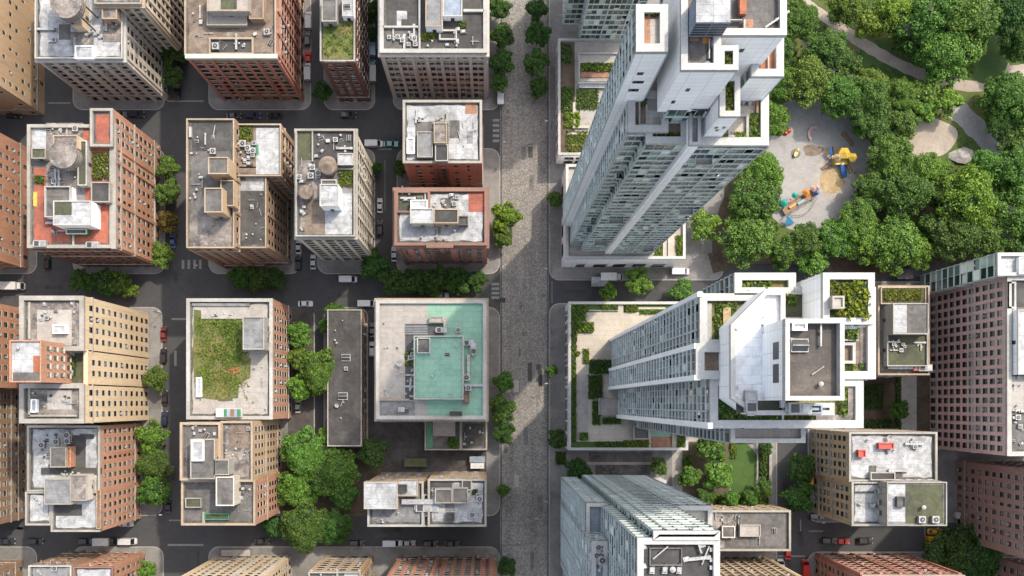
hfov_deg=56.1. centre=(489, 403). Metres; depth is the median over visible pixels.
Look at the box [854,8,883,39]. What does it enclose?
tree
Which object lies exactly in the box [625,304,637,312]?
hedge
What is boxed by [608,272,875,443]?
glass tower
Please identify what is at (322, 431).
tree
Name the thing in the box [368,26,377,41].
tree
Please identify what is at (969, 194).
tree
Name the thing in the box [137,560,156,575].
tree
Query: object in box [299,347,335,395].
tree
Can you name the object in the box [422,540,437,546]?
parked car
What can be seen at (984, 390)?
window
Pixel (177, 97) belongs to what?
parked car
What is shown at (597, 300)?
road patch
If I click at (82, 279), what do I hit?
tree
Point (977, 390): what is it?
window
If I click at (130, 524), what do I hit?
parked car
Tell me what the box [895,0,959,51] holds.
tree
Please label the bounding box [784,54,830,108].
tree
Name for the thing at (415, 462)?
garden shelter
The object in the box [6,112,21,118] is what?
parked car
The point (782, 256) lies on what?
tree
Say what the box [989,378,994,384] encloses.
window
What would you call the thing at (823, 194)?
sand ring
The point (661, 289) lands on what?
road patch
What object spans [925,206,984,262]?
tree
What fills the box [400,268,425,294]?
tree
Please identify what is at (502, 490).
tree
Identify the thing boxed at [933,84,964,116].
tree
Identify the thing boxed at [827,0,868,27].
tree
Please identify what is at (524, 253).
avenue
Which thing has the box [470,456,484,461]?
carport
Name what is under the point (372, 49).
parked van
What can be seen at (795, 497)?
tree
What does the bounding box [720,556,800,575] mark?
apartment building
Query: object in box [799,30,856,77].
park path
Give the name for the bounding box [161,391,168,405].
parked car
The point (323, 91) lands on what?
tree
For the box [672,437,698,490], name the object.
garden path
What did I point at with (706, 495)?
tree
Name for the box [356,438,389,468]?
tree
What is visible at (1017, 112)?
tree
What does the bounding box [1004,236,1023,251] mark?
tree
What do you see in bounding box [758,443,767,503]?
garden soil
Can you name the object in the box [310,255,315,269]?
parked car
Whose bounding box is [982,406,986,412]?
window
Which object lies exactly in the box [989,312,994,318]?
window
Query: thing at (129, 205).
window
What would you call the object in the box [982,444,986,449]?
window
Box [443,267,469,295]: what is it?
tree
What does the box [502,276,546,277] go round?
paving band
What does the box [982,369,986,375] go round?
window
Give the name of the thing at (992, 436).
window
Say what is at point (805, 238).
tree
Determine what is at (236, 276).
tree
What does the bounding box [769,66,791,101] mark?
tree
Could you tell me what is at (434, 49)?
office building
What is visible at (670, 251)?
podium building
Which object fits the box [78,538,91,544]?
parked car
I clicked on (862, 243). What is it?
tree
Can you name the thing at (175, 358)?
road marking
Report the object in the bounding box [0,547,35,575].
pavement
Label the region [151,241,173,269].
tree
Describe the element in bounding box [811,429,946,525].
apartment building
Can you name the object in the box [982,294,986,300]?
window
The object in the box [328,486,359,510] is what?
tree
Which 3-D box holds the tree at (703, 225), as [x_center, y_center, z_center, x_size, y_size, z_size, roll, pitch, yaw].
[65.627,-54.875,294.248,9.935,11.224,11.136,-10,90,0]
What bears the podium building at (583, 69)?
on the pavement at (696, 262)
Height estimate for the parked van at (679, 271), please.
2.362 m
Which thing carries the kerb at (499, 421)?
on the road
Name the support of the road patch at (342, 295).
on the road
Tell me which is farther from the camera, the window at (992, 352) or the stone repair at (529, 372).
the stone repair at (529, 372)
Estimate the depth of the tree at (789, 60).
290.13 m
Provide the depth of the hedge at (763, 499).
298.85 m
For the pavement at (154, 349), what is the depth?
299.86 m
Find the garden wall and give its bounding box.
[768,443,771,491]
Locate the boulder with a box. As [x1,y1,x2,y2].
[949,147,974,163]
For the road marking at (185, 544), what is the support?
on the road
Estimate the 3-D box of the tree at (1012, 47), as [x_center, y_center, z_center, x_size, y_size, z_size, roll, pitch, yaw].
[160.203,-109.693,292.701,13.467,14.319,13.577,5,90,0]
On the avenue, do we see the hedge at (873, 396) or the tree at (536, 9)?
the tree at (536, 9)
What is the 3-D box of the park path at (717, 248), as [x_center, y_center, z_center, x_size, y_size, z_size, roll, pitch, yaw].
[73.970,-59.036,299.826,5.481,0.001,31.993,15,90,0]
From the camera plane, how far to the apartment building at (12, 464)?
290.55 m
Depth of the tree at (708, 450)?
289.78 m
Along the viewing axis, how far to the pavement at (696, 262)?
299.86 m
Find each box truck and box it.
[0,282,25,289]
[92,537,117,545]
[370,60,376,83]
[600,273,622,280]
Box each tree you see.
[68,268,95,292]
[91,268,115,296]
[107,271,132,297]
[126,283,138,296]
[134,418,170,454]
[134,449,172,483]
[136,475,171,505]
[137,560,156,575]
[142,365,168,392]
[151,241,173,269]
[153,177,180,205]
[155,155,180,180]
[158,210,178,232]
[161,40,185,64]
[161,64,183,88]
[226,266,248,288]
[244,265,269,293]
[261,518,282,536]
[265,266,287,289]
[276,471,318,506]
[279,425,328,476]
[279,499,329,553]
[285,373,317,402]
[286,321,312,347]
[286,346,312,371]
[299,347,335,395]
[309,446,360,499]
[311,80,332,100]
[316,428,331,446]
[318,318,326,333]
[322,507,353,545]
[323,302,345,313]
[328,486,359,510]
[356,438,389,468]
[360,247,389,279]
[368,0,377,24]
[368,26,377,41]
[372,162,382,173]
[377,268,404,295]
[394,160,405,176]
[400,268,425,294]
[421,264,447,297]
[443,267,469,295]
[465,269,488,293]
[488,48,514,76]
[489,0,512,18]
[489,22,514,48]
[489,393,516,423]
[490,201,523,233]
[491,73,507,92]
[492,370,514,392]
[493,231,511,247]
[493,420,515,444]
[496,484,510,496]
[497,556,515,575]
[523,47,549,77]
[524,21,551,46]
[525,0,548,22]
[529,76,548,98]
[546,191,562,207]
[546,364,557,377]
[547,429,566,448]
[564,457,592,478]
[599,281,616,301]
[624,266,653,294]
[650,457,666,475]
[666,277,693,301]
[677,465,701,486]
[689,207,722,241]
[694,439,725,461]
[696,488,716,503]
[702,459,732,488]
[716,212,775,270]
[721,490,739,505]
[728,173,782,220]
[739,151,784,186]
[741,489,758,505]
[750,477,772,495]
[759,443,772,454]
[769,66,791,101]
[769,100,791,136]
[769,235,795,272]
[779,479,814,514]
[784,37,796,67]
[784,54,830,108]
[786,4,819,42]
[786,452,815,482]
[787,0,806,10]
[787,221,821,260]
[795,250,829,278]
[802,28,849,69]
[817,218,852,259]
[819,71,862,119]
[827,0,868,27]
[827,45,862,76]
[836,197,880,236]
[846,75,891,129]
[846,226,878,265]
[851,114,891,141]
[851,170,887,212]
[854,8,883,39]
[856,68,889,84]
[865,132,916,180]
[868,215,922,277]
[874,0,913,38]
[875,164,934,218]
[886,76,917,111]
[887,107,921,138]
[888,33,912,55]
[889,400,908,419]
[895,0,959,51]
[904,47,925,66]
[909,101,934,122]
[909,152,950,186]
[910,233,936,270]
[914,30,982,85]
[914,79,940,105]
[918,212,937,237]
[922,523,979,575]
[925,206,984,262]
[926,178,946,210]
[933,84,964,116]
[935,164,1001,229]
[944,0,1003,51]
[961,149,998,190]
[965,524,1003,575]
[968,38,987,64]
[970,211,1015,258]
[976,70,1023,121]
[984,112,1016,141]
[986,146,1023,195]
[991,0,1023,36]
[993,184,1023,247]
[995,124,1023,154]
[997,23,1023,63]
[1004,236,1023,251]
[1008,97,1023,130]
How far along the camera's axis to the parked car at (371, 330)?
299.08 m
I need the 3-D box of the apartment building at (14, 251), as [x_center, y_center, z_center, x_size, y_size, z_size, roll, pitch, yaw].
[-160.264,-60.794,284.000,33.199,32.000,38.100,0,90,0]
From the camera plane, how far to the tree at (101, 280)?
291.13 m
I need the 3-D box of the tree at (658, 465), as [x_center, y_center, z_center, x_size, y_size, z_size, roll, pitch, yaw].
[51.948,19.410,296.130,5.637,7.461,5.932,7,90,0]
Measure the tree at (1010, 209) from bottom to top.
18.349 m
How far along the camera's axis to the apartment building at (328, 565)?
282.09 m
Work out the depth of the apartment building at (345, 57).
266.89 m
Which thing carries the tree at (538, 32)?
on the avenue
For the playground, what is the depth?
299.82 m
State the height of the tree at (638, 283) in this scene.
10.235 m
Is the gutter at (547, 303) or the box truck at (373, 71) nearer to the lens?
the box truck at (373, 71)
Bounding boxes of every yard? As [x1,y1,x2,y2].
[281,448,380,515]
[288,307,313,435]
[370,422,485,471]
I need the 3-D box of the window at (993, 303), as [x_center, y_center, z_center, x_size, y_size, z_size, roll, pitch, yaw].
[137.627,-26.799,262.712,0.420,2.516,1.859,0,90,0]
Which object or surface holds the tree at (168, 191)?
on the road
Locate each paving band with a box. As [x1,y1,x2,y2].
[502,114,546,115]
[502,145,546,146]
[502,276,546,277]
[502,303,546,304]
[502,544,546,545]
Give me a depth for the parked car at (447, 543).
299.01 m
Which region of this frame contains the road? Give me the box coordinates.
[0,0,499,575]
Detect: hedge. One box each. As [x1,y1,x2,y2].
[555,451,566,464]
[570,321,577,350]
[570,410,576,441]
[571,304,586,320]
[571,351,580,355]
[571,357,576,409]
[576,321,594,332]
[579,432,587,440]
[583,348,589,363]
[588,374,602,399]
[589,359,611,373]
[592,400,600,425]
[595,441,622,447]
[599,304,617,309]
[602,417,620,424]
[623,440,650,447]
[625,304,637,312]
[639,310,661,314]
[677,435,684,447]
[682,455,691,469]
[710,494,769,503]
[729,443,736,458]
[759,446,767,478]
[864,383,883,409]
[864,418,893,428]
[895,377,902,429]
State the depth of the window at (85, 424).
290.14 m
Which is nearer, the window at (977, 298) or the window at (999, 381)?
the window at (999, 381)
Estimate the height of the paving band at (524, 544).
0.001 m
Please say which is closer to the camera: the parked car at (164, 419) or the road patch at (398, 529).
the parked car at (164, 419)
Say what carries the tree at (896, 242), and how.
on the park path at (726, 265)
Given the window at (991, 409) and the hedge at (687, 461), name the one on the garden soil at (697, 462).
the hedge at (687, 461)
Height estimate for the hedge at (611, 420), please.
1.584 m
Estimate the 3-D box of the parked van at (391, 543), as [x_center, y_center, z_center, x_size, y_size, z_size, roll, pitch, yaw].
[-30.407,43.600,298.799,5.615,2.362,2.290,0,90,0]
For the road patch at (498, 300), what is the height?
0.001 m
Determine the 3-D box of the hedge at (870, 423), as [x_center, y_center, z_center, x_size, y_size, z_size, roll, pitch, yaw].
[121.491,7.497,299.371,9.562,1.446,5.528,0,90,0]
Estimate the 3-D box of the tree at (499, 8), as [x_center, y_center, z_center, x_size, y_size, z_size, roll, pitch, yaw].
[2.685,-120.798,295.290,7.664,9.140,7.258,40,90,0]
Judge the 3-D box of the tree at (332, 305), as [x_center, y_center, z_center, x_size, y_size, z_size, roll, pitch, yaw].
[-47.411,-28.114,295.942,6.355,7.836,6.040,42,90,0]
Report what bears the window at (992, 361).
in the apartment building at (977, 372)
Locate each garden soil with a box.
[682,442,729,503]
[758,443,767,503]
[851,375,929,431]
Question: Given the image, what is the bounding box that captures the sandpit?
[820,168,844,193]
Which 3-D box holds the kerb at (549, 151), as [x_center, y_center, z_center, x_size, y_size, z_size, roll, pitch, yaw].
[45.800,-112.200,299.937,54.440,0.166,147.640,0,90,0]
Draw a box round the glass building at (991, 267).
[920,252,1023,294]
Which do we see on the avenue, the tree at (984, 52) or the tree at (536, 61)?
the tree at (536, 61)
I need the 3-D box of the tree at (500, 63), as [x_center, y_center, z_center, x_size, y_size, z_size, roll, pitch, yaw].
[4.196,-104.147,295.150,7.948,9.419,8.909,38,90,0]
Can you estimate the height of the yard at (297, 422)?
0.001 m
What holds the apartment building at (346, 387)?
on the road
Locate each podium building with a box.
[555,38,621,163]
[561,164,685,267]
[564,302,687,449]
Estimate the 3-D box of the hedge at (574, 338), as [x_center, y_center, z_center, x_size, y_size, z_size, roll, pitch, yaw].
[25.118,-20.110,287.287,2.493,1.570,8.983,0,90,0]
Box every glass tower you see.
[560,474,719,575]
[562,0,647,38]
[562,0,789,253]
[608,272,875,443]
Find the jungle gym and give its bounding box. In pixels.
[821,147,857,177]
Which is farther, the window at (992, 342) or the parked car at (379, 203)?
the parked car at (379, 203)
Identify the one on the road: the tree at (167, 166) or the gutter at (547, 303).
the tree at (167, 166)
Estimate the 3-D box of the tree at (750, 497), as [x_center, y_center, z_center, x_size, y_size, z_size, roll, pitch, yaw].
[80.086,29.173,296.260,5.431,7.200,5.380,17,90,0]
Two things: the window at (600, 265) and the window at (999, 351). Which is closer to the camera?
the window at (999, 351)
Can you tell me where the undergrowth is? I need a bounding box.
[732,0,1023,239]
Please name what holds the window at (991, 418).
in the apartment building at (977, 372)
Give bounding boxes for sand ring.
[801,152,831,183]
[814,154,855,199]
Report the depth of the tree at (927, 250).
290.52 m
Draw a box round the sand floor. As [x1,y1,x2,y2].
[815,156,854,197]
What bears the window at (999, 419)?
in the apartment building at (977, 372)
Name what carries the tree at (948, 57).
on the lawn at (973, 145)
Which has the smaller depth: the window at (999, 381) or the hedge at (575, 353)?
the window at (999, 381)
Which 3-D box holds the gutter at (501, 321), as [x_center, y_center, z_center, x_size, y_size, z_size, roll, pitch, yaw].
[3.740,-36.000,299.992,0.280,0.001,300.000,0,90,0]
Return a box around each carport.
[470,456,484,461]
[471,463,483,468]
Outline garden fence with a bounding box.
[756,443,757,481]
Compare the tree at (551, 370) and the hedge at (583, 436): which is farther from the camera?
the tree at (551, 370)
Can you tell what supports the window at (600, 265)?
in the podium building at (670, 251)
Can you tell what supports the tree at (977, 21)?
on the lawn at (973, 145)
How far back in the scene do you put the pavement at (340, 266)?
299.86 m
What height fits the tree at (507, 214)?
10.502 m
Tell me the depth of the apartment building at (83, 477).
269.00 m
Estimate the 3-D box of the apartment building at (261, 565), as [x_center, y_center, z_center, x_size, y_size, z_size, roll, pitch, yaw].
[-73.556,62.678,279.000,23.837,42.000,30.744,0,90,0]
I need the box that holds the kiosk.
[591,277,607,286]
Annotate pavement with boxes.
[0,249,35,272]
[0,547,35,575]
[26,423,35,490]
[74,89,163,108]
[74,152,163,272]
[76,547,162,575]
[96,308,161,514]
[209,0,309,108]
[209,202,299,272]
[209,419,287,514]
[209,547,498,575]
[318,149,373,272]
[324,0,373,108]
[324,308,366,447]
[382,308,498,514]
[394,0,498,108]
[397,149,498,272]
[550,0,722,279]
[550,304,775,575]
[809,282,1023,521]
[809,552,1010,575]
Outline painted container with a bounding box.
[216,409,242,416]
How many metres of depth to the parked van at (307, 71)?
297.62 m
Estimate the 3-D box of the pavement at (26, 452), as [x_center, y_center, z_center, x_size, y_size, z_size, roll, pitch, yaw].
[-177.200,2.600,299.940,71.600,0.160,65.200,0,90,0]
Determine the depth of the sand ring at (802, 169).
299.81 m
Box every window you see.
[43,194,158,266]
[62,0,183,99]
[85,424,140,515]
[126,316,142,415]
[196,148,293,267]
[224,0,302,93]
[255,425,280,510]
[317,159,373,255]
[575,264,584,267]
[592,264,606,267]
[611,264,625,267]
[630,264,645,267]
[649,264,664,267]
[848,431,932,480]
[975,296,979,302]
[975,342,979,348]
[975,351,979,357]
[975,388,979,393]
[975,415,979,421]
[975,425,979,430]
[982,285,986,291]
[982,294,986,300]
[982,313,986,319]
[982,341,986,347]
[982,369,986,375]
[982,388,986,393]
[982,397,986,403]
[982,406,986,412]
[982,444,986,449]
[989,283,994,289]
[989,292,994,299]
[989,302,994,308]
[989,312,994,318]
[989,321,994,327]
[989,331,994,336]
[989,340,994,346]
[989,350,994,355]
[989,359,994,365]
[989,369,994,374]
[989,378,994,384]
[989,387,994,393]
[989,397,994,403]
[989,406,994,412]
[989,416,994,422]
[989,425,994,431]
[989,435,994,441]
[989,444,994,450]
[996,378,1001,383]
[996,387,1001,393]
[997,291,1001,297]
[997,339,1001,345]
[997,349,1001,355]
[997,368,1001,374]
[997,397,1001,403]
[997,406,1001,412]
[997,416,1001,422]
[997,426,1001,431]
[997,435,1001,441]
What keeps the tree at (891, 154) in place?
on the lawn at (973, 145)
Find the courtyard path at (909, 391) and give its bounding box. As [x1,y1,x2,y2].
[901,376,916,430]
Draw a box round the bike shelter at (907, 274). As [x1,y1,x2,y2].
[894,269,912,279]
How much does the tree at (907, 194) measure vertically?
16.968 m
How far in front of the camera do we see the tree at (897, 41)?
291.74 m
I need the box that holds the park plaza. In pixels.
[908,118,957,156]
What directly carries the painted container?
on the apartment building at (237, 349)
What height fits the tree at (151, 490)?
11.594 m
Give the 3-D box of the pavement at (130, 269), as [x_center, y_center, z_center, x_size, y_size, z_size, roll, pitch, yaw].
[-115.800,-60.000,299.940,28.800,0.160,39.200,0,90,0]
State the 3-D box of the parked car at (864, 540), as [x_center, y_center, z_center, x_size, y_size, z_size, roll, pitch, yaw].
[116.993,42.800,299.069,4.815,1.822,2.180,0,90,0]
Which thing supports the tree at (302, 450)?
on the yard at (366, 472)
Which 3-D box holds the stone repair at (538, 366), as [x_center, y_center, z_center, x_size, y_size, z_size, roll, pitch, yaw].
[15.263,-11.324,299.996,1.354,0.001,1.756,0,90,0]
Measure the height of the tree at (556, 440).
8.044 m
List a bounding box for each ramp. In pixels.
[589,452,652,461]
[595,465,649,474]
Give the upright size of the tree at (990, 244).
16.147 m
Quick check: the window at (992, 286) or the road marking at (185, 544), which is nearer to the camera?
the window at (992, 286)
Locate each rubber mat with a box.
[803,144,823,155]
[824,146,840,153]
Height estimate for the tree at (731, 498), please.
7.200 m
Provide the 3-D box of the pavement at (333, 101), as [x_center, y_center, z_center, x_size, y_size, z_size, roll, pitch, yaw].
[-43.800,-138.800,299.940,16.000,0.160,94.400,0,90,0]
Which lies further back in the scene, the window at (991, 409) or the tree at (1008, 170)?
the tree at (1008, 170)
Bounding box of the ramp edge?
[586,462,652,464]
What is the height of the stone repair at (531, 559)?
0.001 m
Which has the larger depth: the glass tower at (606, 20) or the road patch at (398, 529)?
the road patch at (398, 529)
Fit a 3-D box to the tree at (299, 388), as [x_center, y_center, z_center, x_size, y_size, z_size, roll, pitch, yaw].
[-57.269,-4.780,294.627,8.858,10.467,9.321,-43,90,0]
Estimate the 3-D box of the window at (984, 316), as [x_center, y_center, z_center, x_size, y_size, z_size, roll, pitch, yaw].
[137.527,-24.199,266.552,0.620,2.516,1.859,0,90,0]
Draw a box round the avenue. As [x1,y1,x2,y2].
[500,0,546,575]
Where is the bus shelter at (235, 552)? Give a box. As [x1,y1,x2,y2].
[221,549,251,555]
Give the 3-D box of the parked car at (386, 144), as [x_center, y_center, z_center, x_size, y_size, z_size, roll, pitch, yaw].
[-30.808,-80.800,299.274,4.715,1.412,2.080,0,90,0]
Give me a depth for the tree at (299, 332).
291.48 m
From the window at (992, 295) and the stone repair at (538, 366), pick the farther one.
the stone repair at (538, 366)
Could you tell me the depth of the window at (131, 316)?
290.57 m
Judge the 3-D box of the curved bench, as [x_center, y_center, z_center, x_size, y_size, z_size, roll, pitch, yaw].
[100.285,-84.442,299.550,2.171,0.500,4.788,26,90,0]
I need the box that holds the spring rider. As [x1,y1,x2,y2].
[791,149,800,157]
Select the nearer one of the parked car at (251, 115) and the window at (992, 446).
the window at (992, 446)
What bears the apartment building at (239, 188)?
on the road
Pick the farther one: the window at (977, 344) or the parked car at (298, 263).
the parked car at (298, 263)
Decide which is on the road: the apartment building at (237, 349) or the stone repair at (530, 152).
the apartment building at (237, 349)
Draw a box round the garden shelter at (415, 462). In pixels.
[404,458,426,466]
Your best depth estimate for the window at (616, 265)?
297.89 m
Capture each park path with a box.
[708,249,994,272]
[711,170,744,263]
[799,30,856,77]
[804,0,1010,91]
[941,102,1001,154]
[1005,64,1023,75]
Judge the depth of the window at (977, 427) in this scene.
271.10 m
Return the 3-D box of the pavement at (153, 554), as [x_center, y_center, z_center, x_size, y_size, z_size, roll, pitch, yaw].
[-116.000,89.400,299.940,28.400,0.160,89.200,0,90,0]
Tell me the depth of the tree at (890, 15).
288.06 m
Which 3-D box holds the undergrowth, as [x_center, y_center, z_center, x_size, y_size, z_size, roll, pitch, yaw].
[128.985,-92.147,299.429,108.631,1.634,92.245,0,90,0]
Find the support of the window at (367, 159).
in the apartment building at (334, 197)
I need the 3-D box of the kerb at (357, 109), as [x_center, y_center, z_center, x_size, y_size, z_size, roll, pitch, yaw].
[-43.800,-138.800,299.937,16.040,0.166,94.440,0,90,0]
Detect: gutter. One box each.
[501,19,501,575]
[547,0,547,575]
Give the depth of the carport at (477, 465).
297.45 m
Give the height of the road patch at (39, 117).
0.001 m
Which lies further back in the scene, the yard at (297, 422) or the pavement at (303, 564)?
the pavement at (303, 564)
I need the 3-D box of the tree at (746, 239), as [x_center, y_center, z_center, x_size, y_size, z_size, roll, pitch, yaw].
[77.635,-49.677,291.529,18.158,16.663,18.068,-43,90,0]
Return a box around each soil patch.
[824,260,888,275]
[875,203,900,222]
[916,204,935,220]
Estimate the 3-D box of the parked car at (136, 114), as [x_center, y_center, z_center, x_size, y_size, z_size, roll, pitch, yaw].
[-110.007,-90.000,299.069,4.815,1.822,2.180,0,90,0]
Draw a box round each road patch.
[0,294,9,298]
[9,527,22,529]
[35,116,43,119]
[44,285,61,288]
[172,464,175,480]
[174,274,177,282]
[179,170,182,180]
[197,551,199,566]
[337,294,348,297]
[394,527,402,531]
[494,298,504,302]
[569,297,585,301]
[592,298,604,301]
[651,287,669,290]
[798,526,802,545]
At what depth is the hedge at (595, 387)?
287.01 m
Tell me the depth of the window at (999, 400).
259.51 m
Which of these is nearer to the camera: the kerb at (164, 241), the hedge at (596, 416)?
the hedge at (596, 416)
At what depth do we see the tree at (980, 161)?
288.51 m
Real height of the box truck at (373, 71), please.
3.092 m
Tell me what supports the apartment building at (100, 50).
on the road
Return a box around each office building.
[374,298,488,420]
[378,0,488,98]
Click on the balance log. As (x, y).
(846, 137)
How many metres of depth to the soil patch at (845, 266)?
299.82 m
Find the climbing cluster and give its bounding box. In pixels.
[782,128,790,135]
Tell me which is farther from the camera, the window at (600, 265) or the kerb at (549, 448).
the kerb at (549, 448)
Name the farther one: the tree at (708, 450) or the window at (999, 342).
the tree at (708, 450)
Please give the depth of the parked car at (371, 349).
298.25 m
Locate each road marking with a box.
[48,102,69,103]
[168,100,203,101]
[168,544,203,545]
[174,351,176,365]
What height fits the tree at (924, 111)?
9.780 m
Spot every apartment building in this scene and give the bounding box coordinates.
[0,0,44,114]
[0,133,28,268]
[0,304,25,388]
[0,388,25,523]
[0,560,22,575]
[9,296,148,423]
[25,423,140,531]
[27,108,160,266]
[28,550,145,575]
[35,0,187,101]
[180,419,281,524]
[182,555,291,575]
[184,0,304,100]
[186,118,293,268]
[186,298,291,418]
[294,129,374,260]
[308,555,373,575]
[320,0,370,101]
[327,309,366,445]
[364,471,486,526]
[387,555,496,575]
[393,186,488,264]
[403,100,482,186]
[711,504,790,550]
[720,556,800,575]
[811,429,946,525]
[814,553,964,575]
[875,285,932,377]
[930,276,1023,455]
[956,460,1023,557]
[992,554,1023,575]
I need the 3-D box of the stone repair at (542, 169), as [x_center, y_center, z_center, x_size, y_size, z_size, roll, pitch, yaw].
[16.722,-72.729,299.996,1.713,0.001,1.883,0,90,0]
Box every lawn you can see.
[724,0,1023,248]
[727,443,756,494]
[860,38,921,81]
[970,33,1007,83]
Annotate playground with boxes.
[754,99,871,229]
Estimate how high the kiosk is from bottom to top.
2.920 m
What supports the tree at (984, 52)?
on the lawn at (973, 145)
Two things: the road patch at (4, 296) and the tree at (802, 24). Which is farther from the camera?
the road patch at (4, 296)
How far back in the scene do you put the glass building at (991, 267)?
266.46 m
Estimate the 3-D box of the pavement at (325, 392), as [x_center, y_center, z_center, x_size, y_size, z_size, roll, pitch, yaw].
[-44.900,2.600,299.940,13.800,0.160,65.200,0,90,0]
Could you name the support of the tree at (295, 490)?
on the yard at (366, 472)
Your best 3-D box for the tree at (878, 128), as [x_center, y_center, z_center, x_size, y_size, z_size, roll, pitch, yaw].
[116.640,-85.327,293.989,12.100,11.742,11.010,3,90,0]
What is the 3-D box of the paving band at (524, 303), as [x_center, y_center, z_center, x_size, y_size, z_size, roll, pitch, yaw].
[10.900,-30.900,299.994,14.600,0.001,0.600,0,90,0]
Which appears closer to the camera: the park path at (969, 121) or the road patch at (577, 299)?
the park path at (969, 121)
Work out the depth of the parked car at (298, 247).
298.96 m
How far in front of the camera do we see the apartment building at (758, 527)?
283.00 m
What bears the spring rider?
on the playground
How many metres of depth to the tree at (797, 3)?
292.18 m
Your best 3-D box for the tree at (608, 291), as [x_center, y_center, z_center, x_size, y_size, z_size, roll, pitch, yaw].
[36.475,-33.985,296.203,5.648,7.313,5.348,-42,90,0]
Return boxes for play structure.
[779,185,819,225]
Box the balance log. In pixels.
[841,132,853,145]
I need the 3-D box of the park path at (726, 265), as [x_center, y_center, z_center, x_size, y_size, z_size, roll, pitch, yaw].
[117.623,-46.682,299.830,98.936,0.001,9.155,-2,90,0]
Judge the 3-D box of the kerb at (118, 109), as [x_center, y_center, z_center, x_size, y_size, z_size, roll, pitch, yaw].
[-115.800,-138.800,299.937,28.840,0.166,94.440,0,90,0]
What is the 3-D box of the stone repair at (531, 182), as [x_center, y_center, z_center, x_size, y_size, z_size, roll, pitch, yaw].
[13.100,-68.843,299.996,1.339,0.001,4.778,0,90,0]
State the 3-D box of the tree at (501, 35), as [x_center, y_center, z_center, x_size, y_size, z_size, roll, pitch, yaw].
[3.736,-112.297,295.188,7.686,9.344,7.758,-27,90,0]
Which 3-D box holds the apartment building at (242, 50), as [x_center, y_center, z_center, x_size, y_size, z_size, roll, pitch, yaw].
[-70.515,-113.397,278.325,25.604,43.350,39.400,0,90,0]
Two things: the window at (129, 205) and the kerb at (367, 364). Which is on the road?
the kerb at (367, 364)
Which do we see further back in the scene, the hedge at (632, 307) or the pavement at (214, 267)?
the pavement at (214, 267)
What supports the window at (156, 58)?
in the apartment building at (100, 50)
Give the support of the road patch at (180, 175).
on the road
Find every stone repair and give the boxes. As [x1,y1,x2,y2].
[503,443,506,452]
[513,380,518,391]
[514,476,518,486]
[522,147,525,159]
[524,427,527,444]
[528,144,532,157]
[528,363,531,381]
[529,175,533,190]
[530,551,533,568]
[536,364,540,369]
[537,496,542,513]
[538,370,541,385]
[540,167,545,172]
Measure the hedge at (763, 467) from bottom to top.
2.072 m
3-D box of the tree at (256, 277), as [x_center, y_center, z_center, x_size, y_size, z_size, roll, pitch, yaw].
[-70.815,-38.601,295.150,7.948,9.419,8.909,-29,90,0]
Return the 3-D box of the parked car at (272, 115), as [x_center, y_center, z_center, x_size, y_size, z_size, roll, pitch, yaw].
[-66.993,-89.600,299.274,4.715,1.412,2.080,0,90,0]
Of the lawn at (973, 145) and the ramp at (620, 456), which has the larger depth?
the lawn at (973, 145)
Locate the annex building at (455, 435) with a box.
[425,421,486,449]
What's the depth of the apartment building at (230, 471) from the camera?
265.00 m
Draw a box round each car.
[0,538,15,544]
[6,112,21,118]
[28,538,43,544]
[43,254,51,269]
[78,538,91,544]
[118,111,126,117]
[119,521,133,526]
[129,111,144,117]
[160,326,166,341]
[160,348,166,362]
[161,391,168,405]
[161,411,168,425]
[165,498,171,512]
[169,233,175,248]
[174,87,180,100]
[226,112,240,118]
[245,112,260,118]
[254,538,269,543]
[267,112,281,118]
[294,399,300,412]
[295,256,301,270]
[296,240,301,253]
[298,300,312,306]
[304,31,310,46]
[305,51,310,62]
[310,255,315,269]
[341,111,355,118]
[349,540,364,545]
[369,323,373,337]
[369,342,373,356]
[376,198,382,212]
[376,220,382,235]
[383,141,397,147]
[391,247,396,261]
[401,540,415,546]
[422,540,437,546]
[435,293,448,297]
[444,540,458,546]
[784,551,790,559]
[787,560,790,569]
[808,513,823,519]
[820,537,835,543]
[835,538,848,544]
[857,537,872,543]
[927,528,941,533]
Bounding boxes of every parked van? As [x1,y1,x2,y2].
[117,538,137,544]
[304,63,311,80]
[305,11,311,29]
[339,275,357,282]
[357,300,373,306]
[365,139,382,147]
[370,40,375,56]
[383,540,400,546]
[497,89,503,105]
[671,268,688,274]
[776,558,784,565]
[801,559,809,575]
[925,536,937,540]
[953,511,960,518]
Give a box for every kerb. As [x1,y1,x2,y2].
[0,252,36,273]
[0,546,36,562]
[73,89,164,109]
[73,151,164,273]
[75,546,163,575]
[127,307,162,515]
[208,0,310,109]
[208,254,300,273]
[208,315,314,515]
[208,546,499,575]
[317,148,374,273]
[324,24,374,109]
[324,307,367,438]
[381,307,499,515]
[393,18,499,109]
[397,148,499,273]
[549,0,722,279]
[549,303,776,575]
[808,281,961,521]
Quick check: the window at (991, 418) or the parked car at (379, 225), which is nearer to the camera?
the window at (991, 418)
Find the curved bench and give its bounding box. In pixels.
[808,126,816,140]
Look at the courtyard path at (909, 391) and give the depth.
299.84 m
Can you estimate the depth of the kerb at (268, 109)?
299.85 m

